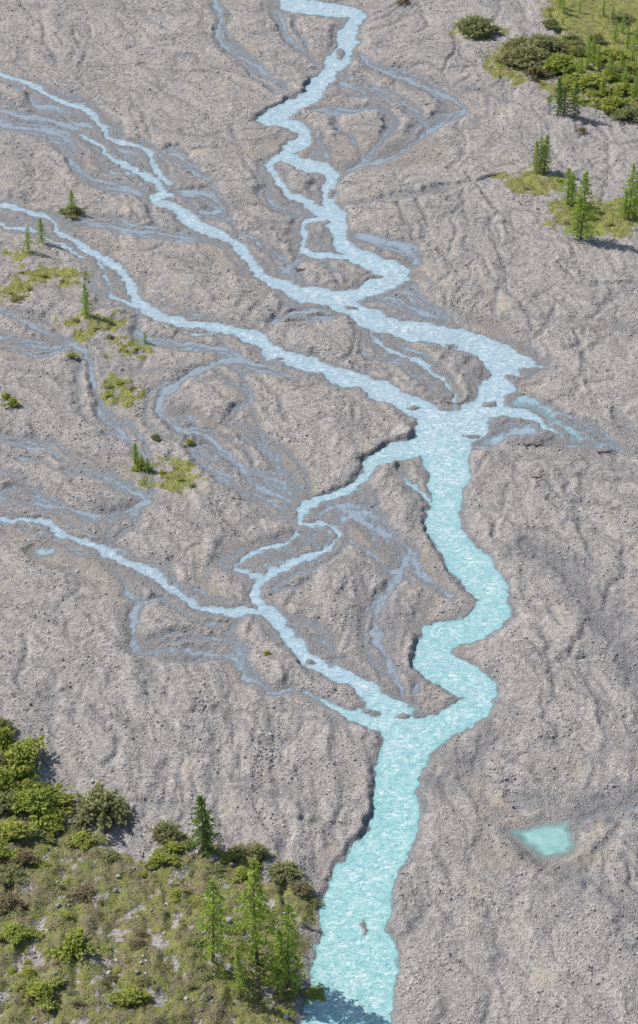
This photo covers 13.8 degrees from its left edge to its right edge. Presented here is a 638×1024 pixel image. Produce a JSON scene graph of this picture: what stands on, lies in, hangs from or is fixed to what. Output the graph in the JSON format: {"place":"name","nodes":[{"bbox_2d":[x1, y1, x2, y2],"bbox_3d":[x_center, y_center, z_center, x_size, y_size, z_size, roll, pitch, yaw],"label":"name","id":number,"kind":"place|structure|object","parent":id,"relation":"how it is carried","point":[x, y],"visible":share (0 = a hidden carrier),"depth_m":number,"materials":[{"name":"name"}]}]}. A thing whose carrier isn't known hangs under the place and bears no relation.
{"place":"outdoors","nodes":[
{"label":"outdoors","id":0,"kind":"place"},
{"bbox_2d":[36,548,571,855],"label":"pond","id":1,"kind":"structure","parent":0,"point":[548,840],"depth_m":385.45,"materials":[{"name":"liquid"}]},
{"bbox_2d":[0,0,637,1023],"bbox_3d":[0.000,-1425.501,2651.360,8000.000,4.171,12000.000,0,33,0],"label":"ground","id":2,"kind":"structure","parent":0,"point":[478,966],"depth_m":459.77,"materials":[{"name":"grey gravel"}]},
{"bbox_2d":[0,749,8,769],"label":"shrub","id":3,"kind":"object","parent":2,"relation":"on","point":[2,762],"visible":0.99,"depth_m":396.16,"materials":[{"name":"green plant"}]},
{"bbox_2d":[0,715,15,730],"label":"shrub","id":4,"kind":"object","parent":2,"relation":"on","point":[3,722],"visible":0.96,"depth_m":404.51,"materials":[{"name":"green plant"}]},
{"bbox_2d":[0,724,16,749],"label":"shrub","id":5,"kind":"object","parent":2,"relation":"on","point":[6,735],"visible":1,"depth_m":400.38,"materials":[{"name":"green plant"}]},
{"bbox_2d":[0,788,16,813],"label":"shrub","id":6,"kind":"object","parent":2,"relation":"on","point":[4,801],"visible":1,"depth_m":387.38,"materials":[{"name":"green plant"}]},
{"bbox_2d":[0,841,21,860],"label":"shrub","id":7,"kind":"object","parent":2,"relation":"on","point":[4,853],"visible":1,"depth_m":377.61,"materials":[{"name":"green plant"}]},
{"bbox_2d":[0,396,21,406],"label":"shrub","id":8,"kind":"object","parent":2,"relation":"on","point":[12,401],"visible":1,"depth_m":486.88,"materials":[{"name":"green plant"}]},
{"bbox_2d":[0,890,25,913],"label":"shrub","id":9,"kind":"object","parent":2,"relation":"on","point":[9,899],"visible":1,"depth_m":368.30,"materials":[{"name":"brown plant"}]},
{"bbox_2d":[0,859,27,883],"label":"shrub","id":10,"kind":"object","parent":2,"relation":"on","point":[9,871],"visible":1,"depth_m":374.39,"materials":[{"name":"green plant"}]},
{"bbox_2d":[0,763,28,793],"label":"shrub","id":11,"kind":"object","parent":2,"relation":"on","point":[7,780],"visible":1,"depth_m":391.56,"materials":[{"name":"green plant"}]},
{"bbox_2d":[8,294,27,302],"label":"shrub","id":12,"kind":"object","parent":2,"relation":"on","point":[17,297],"visible":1,"depth_m":522.28,"materials":[{"name":"green plant"}]},
{"bbox_2d":[0,813,39,841],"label":"shrub","id":13,"kind":"object","parent":2,"relation":"on","point":[10,829],"visible":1,"depth_m":381.97,"materials":[{"name":"green plant"}]},
{"bbox_2d":[0,847,41,866],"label":"shrub","id":14,"kind":"object","parent":2,"relation":"on","point":[25,855],"visible":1,"depth_m":376.98,"materials":[{"name":"brown plant"}]},
{"bbox_2d":[0,922,43,945],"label":"shrub","id":15,"kind":"object","parent":2,"relation":"on","point":[14,932],"visible":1,"depth_m":363.14,"materials":[{"name":"green plant"}]},
{"bbox_2d":[1,735,47,779],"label":"shrub","id":16,"kind":"object","parent":2,"relation":"on","point":[21,754],"visible":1,"depth_m":396.05,"materials":[{"name":"green plant"}]},
{"bbox_2d":[18,964,34,980],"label":"shrub","id":17,"kind":"object","parent":2,"relation":"on","point":[28,972],"visible":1,"depth_m":357.42,"materials":[{"name":"green plant"}]},
{"bbox_2d":[20,226,33,250],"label":"larch tree","id":18,"kind":"object","parent":2,"relation":"on","point":[27,240],"visible":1,"depth_m":539.27,"materials":[{"name":"green plant"}]},
{"bbox_2d":[19,778,49,791],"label":"shrub","id":19,"kind":"object","parent":2,"relation":"on","point":[28,782],"visible":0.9,"depth_m":393.11,"materials":[{"name":"green plant"}]},
{"bbox_2d":[35,216,47,242],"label":"larch tree","id":20,"kind":"object","parent":2,"relation":"on","point":[40,232],"visible":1,"depth_m":542.69,"materials":[{"name":"green plant"}]},
{"bbox_2d":[8,780,76,833],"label":"shrub","id":21,"kind":"object","parent":2,"relation":"on","point":[32,800],"visible":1,"depth_m":387.04,"materials":[{"name":"green plant"}]},
{"bbox_2d":[19,976,65,1010],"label":"shrub","id":22,"kind":"object","parent":2,"relation":"on","point":[40,991],"visible":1,"depth_m":353.34,"materials":[{"name":"green plant"}]},
{"bbox_2d":[29,826,56,844],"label":"shrub","id":23,"kind":"object","parent":2,"relation":"on","point":[42,834],"visible":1,"depth_m":383.42,"materials":[{"name":"green plant"}]},
{"bbox_2d":[39,818,64,842],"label":"shrub","id":24,"kind":"object","parent":2,"relation":"on","point":[56,827],"visible":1,"depth_m":384.45,"materials":[{"name":"green plant"}]},
{"bbox_2d":[53,790,76,810],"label":"shrub","id":25,"kind":"object","parent":2,"relation":"on","point":[59,806],"visible":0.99,"depth_m":389.82,"materials":[{"name":"green plant"}]},
{"bbox_2d":[58,206,84,219],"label":"shrub","id":26,"kind":"object","parent":2,"relation":"on","point":[72,213],"visible":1,"depth_m":554.59,"materials":[{"name":"green plant"}]},
{"bbox_2d":[65,190,77,211],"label":"larch tree","id":27,"kind":"object","parent":2,"relation":"on","point":[71,198],"visible":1,"depth_m":554.38,"materials":[{"name":"green plant"}]},
{"bbox_2d":[51,928,96,963],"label":"shrub","id":28,"kind":"object","parent":2,"relation":"on","point":[74,944],"visible":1,"depth_m":360.51,"materials":[{"name":"green plant"}]},
{"bbox_2d":[65,882,94,902],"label":"shrub","id":29,"kind":"object","parent":2,"relation":"on","point":[80,895],"visible":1,"depth_m":371.76,"materials":[{"name":"brown plant"}]},
{"bbox_2d":[61,830,109,851],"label":"shrub","id":30,"kind":"object","parent":2,"relation":"on","point":[81,839],"visible":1,"depth_m":382.59,"materials":[{"name":"green plant"}]},
{"bbox_2d":[79,284,93,314],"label":"larch tree","id":31,"kind":"object","parent":2,"relation":"on","point":[85,296],"visible":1,"depth_m":514.99,"materials":[{"name":"green plant"}]},
{"bbox_2d":[64,778,133,832],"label":"shrub","id":32,"kind":"object","parent":2,"relation":"on","point":[96,804],"visible":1,"depth_m":386.71,"materials":[{"name":"green plant"}]},
{"bbox_2d":[98,846,121,864],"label":"shrub","id":33,"kind":"object","parent":2,"relation":"on","point":[110,856],"visible":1,"depth_m":379.96,"materials":[{"name":"green plant"}]},
{"bbox_2d":[105,972,121,986],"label":"shrub","id":34,"kind":"object","parent":2,"relation":"on","point":[115,977],"visible":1,"depth_m":357.22,"materials":[{"name":"brown plant"}]},
{"bbox_2d":[101,981,152,1005],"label":"shrub","id":35,"kind":"object","parent":2,"relation":"on","point":[127,995],"visible":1,"depth_m":352.39,"materials":[{"name":"green plant"}]},
{"bbox_2d":[130,443,141,464],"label":"larch tree","id":36,"kind":"object","parent":2,"relation":"on","point":[136,453],"visible":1,"depth_m":470.48,"materials":[{"name":"green plant"}]},
{"bbox_2d":[127,937,151,953],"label":"shrub","id":37,"kind":"object","parent":2,"relation":"on","point":[139,942],"visible":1,"depth_m":362.56,"materials":[{"name":"brown plant"}]},
{"bbox_2d":[136,974,154,986],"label":"shrub","id":38,"kind":"object","parent":2,"relation":"on","point":[144,980],"visible":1,"depth_m":355.91,"materials":[{"name":"green plant"}]},
{"bbox_2d":[0,817,314,1022],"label":"bank stones","id":39,"kind":"object","parent":2,"relation":"on","point":[285,1016],"visible":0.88,"depth_m":362.44,"materials":[{"name":"grey stone"}]},
{"bbox_2d":[144,848,179,867],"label":"shrub","id":40,"kind":"object","parent":2,"relation":"on","point":[156,860],"visible":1,"depth_m":378.94,"materials":[{"name":"green plant"}]},
{"bbox_2d":[148,819,186,844],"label":"shrub","id":41,"kind":"object","parent":2,"relation":"on","point":[166,830],"visible":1,"depth_m":383.92,"materials":[{"name":"green plant"}]},
{"bbox_2d":[154,838,188,853],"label":"shrub","id":42,"kind":"object","parent":2,"relation":"on","point":[173,845],"visible":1,"depth_m":381.58,"materials":[{"name":"green plant"}]},
{"bbox_2d":[166,886,188,901],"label":"shrub","id":43,"kind":"object","parent":2,"relation":"on","point":[175,893],"visible":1,"depth_m":372.54,"materials":[{"name":"green plant"}]},
{"bbox_2d":[179,835,195,849],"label":"shrub","id":44,"kind":"object","parent":2,"relation":"on","point":[186,840],"visible":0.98,"depth_m":383.19,"materials":[{"name":"green plant"}]},
{"bbox_2d":[184,933,203,946],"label":"shrub","id":45,"kind":"object","parent":2,"relation":"on","point":[195,944],"visible":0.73,"depth_m":362.82,"materials":[{"name":"green plant"}]},
{"bbox_2d":[189,894,204,906],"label":"shrub","id":46,"kind":"object","parent":2,"relation":"on","point":[193,901],"visible":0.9,"depth_m":371.64,"materials":[{"name":"green plant"}]},
{"bbox_2d":[185,792,222,858],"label":"conifer tree","id":47,"kind":"object","parent":2,"relation":"on","point":[201,813],"visible":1,"depth_m":378.80,"materials":[{"name":"green plant"}]},
{"bbox_2d":[197,972,212,982],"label":"shrub","id":48,"kind":"object","parent":2,"relation":"on","point":[204,977],"visible":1,"depth_m":357.43,"materials":[{"name":"green plant"}]},
{"bbox_2d":[199,820,216,852],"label":"conifer tree","id":49,"kind":"object","parent":2,"relation":"on","point":[207,835],"visible":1,"depth_m":379.96,"materials":[{"name":"green plant"}]},
{"bbox_2d":[189,877,238,976],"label":"larch tree","id":50,"kind":"object","parent":2,"relation":"on","point":[213,944],"visible":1,"depth_m":355.96,"materials":[{"name":"green plant"}]},
{"bbox_2d":[204,863,227,877],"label":"shrub","id":51,"kind":"object","parent":2,"relation":"on","point":[215,869],"visible":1,"depth_m":377.36,"materials":[{"name":"green plant"}]},
{"bbox_2d":[218,848,240,865],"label":"shrub","id":52,"kind":"object","parent":2,"relation":"on","point":[226,857],"visible":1,"depth_m":379.74,"materials":[{"name":"green plant"}]},
{"bbox_2d":[225,947,250,994],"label":"larch tree","id":53,"kind":"object","parent":2,"relation":"on","point":[239,973],"visible":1,"depth_m":353.57,"materials":[{"name":"green plant"}]},
{"bbox_2d":[228,842,247,861],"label":"shrub","id":54,"kind":"object","parent":2,"relation":"on","point":[234,848],"visible":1,"depth_m":380.80,"materials":[{"name":"green plant"}]},
{"bbox_2d":[233,863,259,881],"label":"shrub","id":55,"kind":"object","parent":2,"relation":"on","point":[242,871],"visible":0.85,"depth_m":376.49,"materials":[{"name":"green plant"}]},
{"bbox_2d":[227,850,278,968],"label":"larch tree","id":56,"kind":"object","parent":2,"relation":"on","point":[256,936],"visible":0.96,"depth_m":356.06,"materials":[{"name":"green plant"}]},
{"bbox_2d":[241,839,270,861],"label":"shrub","id":57,"kind":"object","parent":2,"relation":"on","point":[260,850],"visible":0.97,"depth_m":379.73,"materials":[{"name":"green plant"}]},
{"bbox_2d":[260,924,293,994],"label":"larch tree","id":58,"kind":"object","parent":2,"relation":"on","point":[281,942],"visible":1,"depth_m":354.46,"materials":[{"name":"green plant"}]},
{"bbox_2d":[267,859,302,884],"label":"shrub","id":59,"kind":"object","parent":2,"relation":"on","point":[276,870],"visible":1,"depth_m":376.57,"materials":[{"name":"green plant"}]},
{"bbox_2d":[264,899,313,993],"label":"larch tree","id":60,"kind":"object","parent":2,"relation":"on","point":[287,927],"visible":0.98,"depth_m":353.94,"materials":[{"name":"green plant"}]},
{"bbox_2d":[286,877,315,895],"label":"shrub","id":61,"kind":"object","parent":2,"relation":"on","point":[304,886],"visible":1,"depth_m":373.94,"materials":[{"name":"brown plant"}]},
{"bbox_2d":[302,982,328,1004],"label":"shrub","id":62,"kind":"object","parent":2,"relation":"on","point":[312,993],"visible":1,"depth_m":357.65,"materials":[{"name":"green plant"}]},
{"bbox_2d":[307,896,323,908],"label":"shrub","id":63,"kind":"object","parent":2,"relation":"on","point":[315,902],"visible":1,"depth_m":373.03,"materials":[{"name":"green plant"}]},
{"bbox_2d":[0,0,637,1023],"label":"gravel stones","id":64,"kind":"object","parent":2,"relation":"on","point":[448,354],"visible":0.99,"depth_m":470.38,"materials":[{"name":"grey stone"}]},
{"bbox_2d":[0,0,637,1023],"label":"grass","id":65,"kind":"structure","parent":2,"relation":"on","point":[172,488],"depth_m":375.14,"materials":[{"name":"green plant"}]},
{"bbox_2d":[453,13,502,38],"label":"shrub","id":66,"kind":"object","parent":2,"relation":"on","point":[483,27],"visible":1,"depth_m":633.62,"materials":[{"name":"green plant"}]},
{"bbox_2d":[492,54,516,66],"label":"shrub","id":67,"kind":"object","parent":2,"relation":"on","point":[503,59],"visible":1,"depth_m":619.45,"materials":[{"name":"green plant"}]},
{"bbox_2d":[501,38,523,49],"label":"shrub","id":68,"kind":"object","parent":2,"relation":"on","point":[513,43],"visible":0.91,"depth_m":627.12,"materials":[{"name":"green plant"}]},
{"bbox_2d":[501,44,550,68],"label":"shrub","id":69,"kind":"object","parent":2,"relation":"on","point":[524,56],"visible":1,"depth_m":616.90,"materials":[{"name":"green plant"}]},
{"bbox_2d":[528,141,540,171],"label":"larch tree","id":70,"kind":"object","parent":2,"relation":"on","point":[536,154],"visible":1,"depth_m":569.22,"materials":[{"name":"green plant"}]},
{"bbox_2d":[520,65,553,80],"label":"shrub","id":71,"kind":"object","parent":2,"relation":"on","point":[534,71],"visible":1,"depth_m":612.78,"materials":[{"name":"brown plant"}]},
{"bbox_2d":[532,137,548,171],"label":"larch tree","id":72,"kind":"object","parent":2,"relation":"on","point":[541,147],"visible":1,"depth_m":568.86,"materials":[{"name":"green plant"}]},
{"bbox_2d":[515,32,567,58],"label":"shrub","id":73,"kind":"object","parent":2,"relation":"on","point":[544,42],"visible":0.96,"depth_m":624.47,"materials":[{"name":"green plant"}]},
{"bbox_2d":[537,134,552,172],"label":"larch tree","id":74,"kind":"object","parent":2,"relation":"on","point":[546,145],"visible":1,"depth_m":568.83,"materials":[{"name":"green plant"}]},
{"bbox_2d":[541,17,562,29],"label":"shrub","id":75,"kind":"object","parent":2,"relation":"on","point":[551,23],"visible":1,"depth_m":636.82,"materials":[{"name":"green plant"}]},
{"bbox_2d":[529,52,580,74],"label":"shrub","id":76,"kind":"object","parent":2,"relation":"on","point":[561,63],"visible":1,"depth_m":614.20,"materials":[{"name":"green plant"}]},
{"bbox_2d":[552,77,563,115],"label":"conifer tree","id":77,"kind":"object","parent":2,"relation":"on","point":[559,94],"visible":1,"depth_m":592.97,"materials":[{"name":"green plant"}]},
{"bbox_2d":[551,41,569,53],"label":"shrub","id":78,"kind":"object","parent":2,"relation":"on","point":[561,51],"visible":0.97,"depth_m":624.49,"materials":[{"name":"brown plant"}]},
{"bbox_2d":[559,86,570,114],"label":"conifer tree","id":79,"kind":"object","parent":2,"relation":"on","point":[563,99],"visible":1,"depth_m":594.28,"materials":[{"name":"green plant"}]},
{"bbox_2d":[557,166,576,205],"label":"larch tree","id":80,"kind":"object","parent":2,"relation":"on","point":[568,193],"visible":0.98,"depth_m":554.92,"materials":[{"name":"green plant"}]},
{"bbox_2d":[558,32,582,41],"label":"shrub","id":81,"kind":"object","parent":2,"relation":"on","point":[569,36],"visible":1,"depth_m":630.30,"materials":[{"name":"green plant"}]},
{"bbox_2d":[559,72,585,90],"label":"shrub","id":82,"kind":"object","parent":2,"relation":"on","point":[569,78],"visible":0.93,"depth_m":608.77,"materials":[{"name":"green plant"}]},
{"bbox_2d":[565,174,581,201],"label":"larch tree","id":83,"kind":"object","parent":2,"relation":"on","point":[574,191],"visible":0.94,"depth_m":556.38,"materials":[{"name":"green plant"}]},
{"bbox_2d":[567,80,582,116],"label":"conifer tree","id":84,"kind":"object","parent":2,"relation":"on","point":[574,94],"visible":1,"depth_m":592.92,"materials":[{"name":"green plant"}]},
{"bbox_2d":[567,39,586,47],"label":"shrub","id":85,"kind":"object","parent":2,"relation":"on","point":[577,42],"visible":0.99,"depth_m":627.69,"materials":[{"name":"green plant"}]},
{"bbox_2d":[566,192,588,237],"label":"larch tree","id":86,"kind":"object","parent":2,"relation":"on","point":[575,224],"visible":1,"depth_m":543.13,"materials":[{"name":"green plant"}]},
{"bbox_2d":[569,44,586,54],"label":"shrub","id":87,"kind":"object","parent":2,"relation":"on","point":[579,49],"visible":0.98,"depth_m":624.15,"materials":[{"name":"green plant"}]},
{"bbox_2d":[565,171,597,239],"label":"larch tree","id":88,"kind":"object","parent":2,"relation":"on","point":[583,183],"visible":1,"depth_m":540.68,"materials":[{"name":"green plant"}]},
{"bbox_2d":[563,72,610,93],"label":"shrub","id":89,"kind":"object","parent":2,"relation":"on","point":[587,79],"visible":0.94,"depth_m":607.12,"materials":[{"name":"green plant"}]},
{"bbox_2d":[583,41,593,68],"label":"larch tree","id":90,"kind":"object","parent":2,"relation":"on","point":[588,51],"visible":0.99,"depth_m":615.34,"materials":[{"name":"green plant"}]},
{"bbox_2d":[587,31,597,64],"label":"larch tree","id":91,"kind":"object","parent":2,"relation":"on","point":[595,48],"visible":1,"depth_m":617.04,"materials":[{"name":"green plant"}]},
{"bbox_2d":[585,88,604,97],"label":"shrub","id":92,"kind":"object","parent":2,"relation":"on","point":[591,92],"visible":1,"depth_m":602.99,"materials":[{"name":"green plant"}]},
{"bbox_2d":[588,32,606,43],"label":"shrub","id":93,"kind":"object","parent":2,"relation":"on","point":[600,39],"visible":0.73,"depth_m":630.20,"materials":[{"name":"green plant"}]},
{"bbox_2d":[595,68,626,81],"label":"shrub","id":94,"kind":"object","parent":2,"relation":"on","point":[610,76],"visible":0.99,"depth_m":611.66,"materials":[{"name":"green plant"}]},
{"bbox_2d":[590,94,632,114],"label":"shrub","id":95,"kind":"object","parent":2,"relation":"on","point":[609,103],"visible":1,"depth_m":596.81,"materials":[{"name":"green plant"}]},
{"bbox_2d":[606,49,629,58],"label":"shrub","id":96,"kind":"object","parent":2,"relation":"on","point":[617,53],"visible":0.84,"depth_m":621.88,"materials":[{"name":"green plant"}]},
{"bbox_2d":[608,9,635,23],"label":"shrub","id":97,"kind":"object","parent":2,"relation":"on","point":[620,14],"visible":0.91,"depth_m":641.67,"materials":[{"name":"green plant"}]},
{"bbox_2d":[617,189,628,218],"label":"larch tree","id":98,"kind":"object","parent":2,"relation":"on","point":[624,209],"visible":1,"depth_m":551.00,"materials":[{"name":"green plant"}]},
{"bbox_2d":[609,106,637,121],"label":"shrub","id":99,"kind":"object","parent":2,"relation":"on","point":[626,112],"visible":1,"depth_m":592.90,"materials":[{"name":"green plant"}]},
{"bbox_2d":[609,82,637,95],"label":"shrub","id":100,"kind":"object","parent":2,"relation":"on","point":[627,89],"visible":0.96,"depth_m":605.09,"materials":[{"name":"green plant"}]},
{"bbox_2d":[618,65,630,87],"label":"larch tree","id":101,"kind":"object","parent":2,"relation":"on","point":[626,76],"visible":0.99,"depth_m":604.85,"materials":[{"name":"green plant"}]},
{"bbox_2d":[615,61,637,74],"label":"shrub","id":102,"kind":"object","parent":2,"relation":"on","point":[634,66],"visible":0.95,"depth_m":615.18,"materials":[{"name":"green plant"}]},
{"bbox_2d":[616,162,637,218],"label":"larch tree","id":103,"kind":"object","parent":2,"relation":"on","point":[629,191],"visible":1,"depth_m":548.73,"materials":[{"name":"green plant"}]},
{"bbox_2d":[625,34,637,62],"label":"larch tree","id":104,"kind":"object","parent":2,"relation":"on","point":[633,44],"visible":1,"depth_m":618.46,"materials":[{"name":"green plant"}]},
{"bbox_2d":[629,71,637,100],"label":"larch tree","id":105,"kind":"object","parent":2,"relation":"on","point":[635,94],"visible":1,"depth_m":601.03,"materials":[{"name":"green plant"}]},
{"bbox_2d":[0,0,637,1023],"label":"river","id":106,"kind":"structure","parent":0,"point":[354,972],"depth_m":468.75,"materials":[{"name":"liquid"}]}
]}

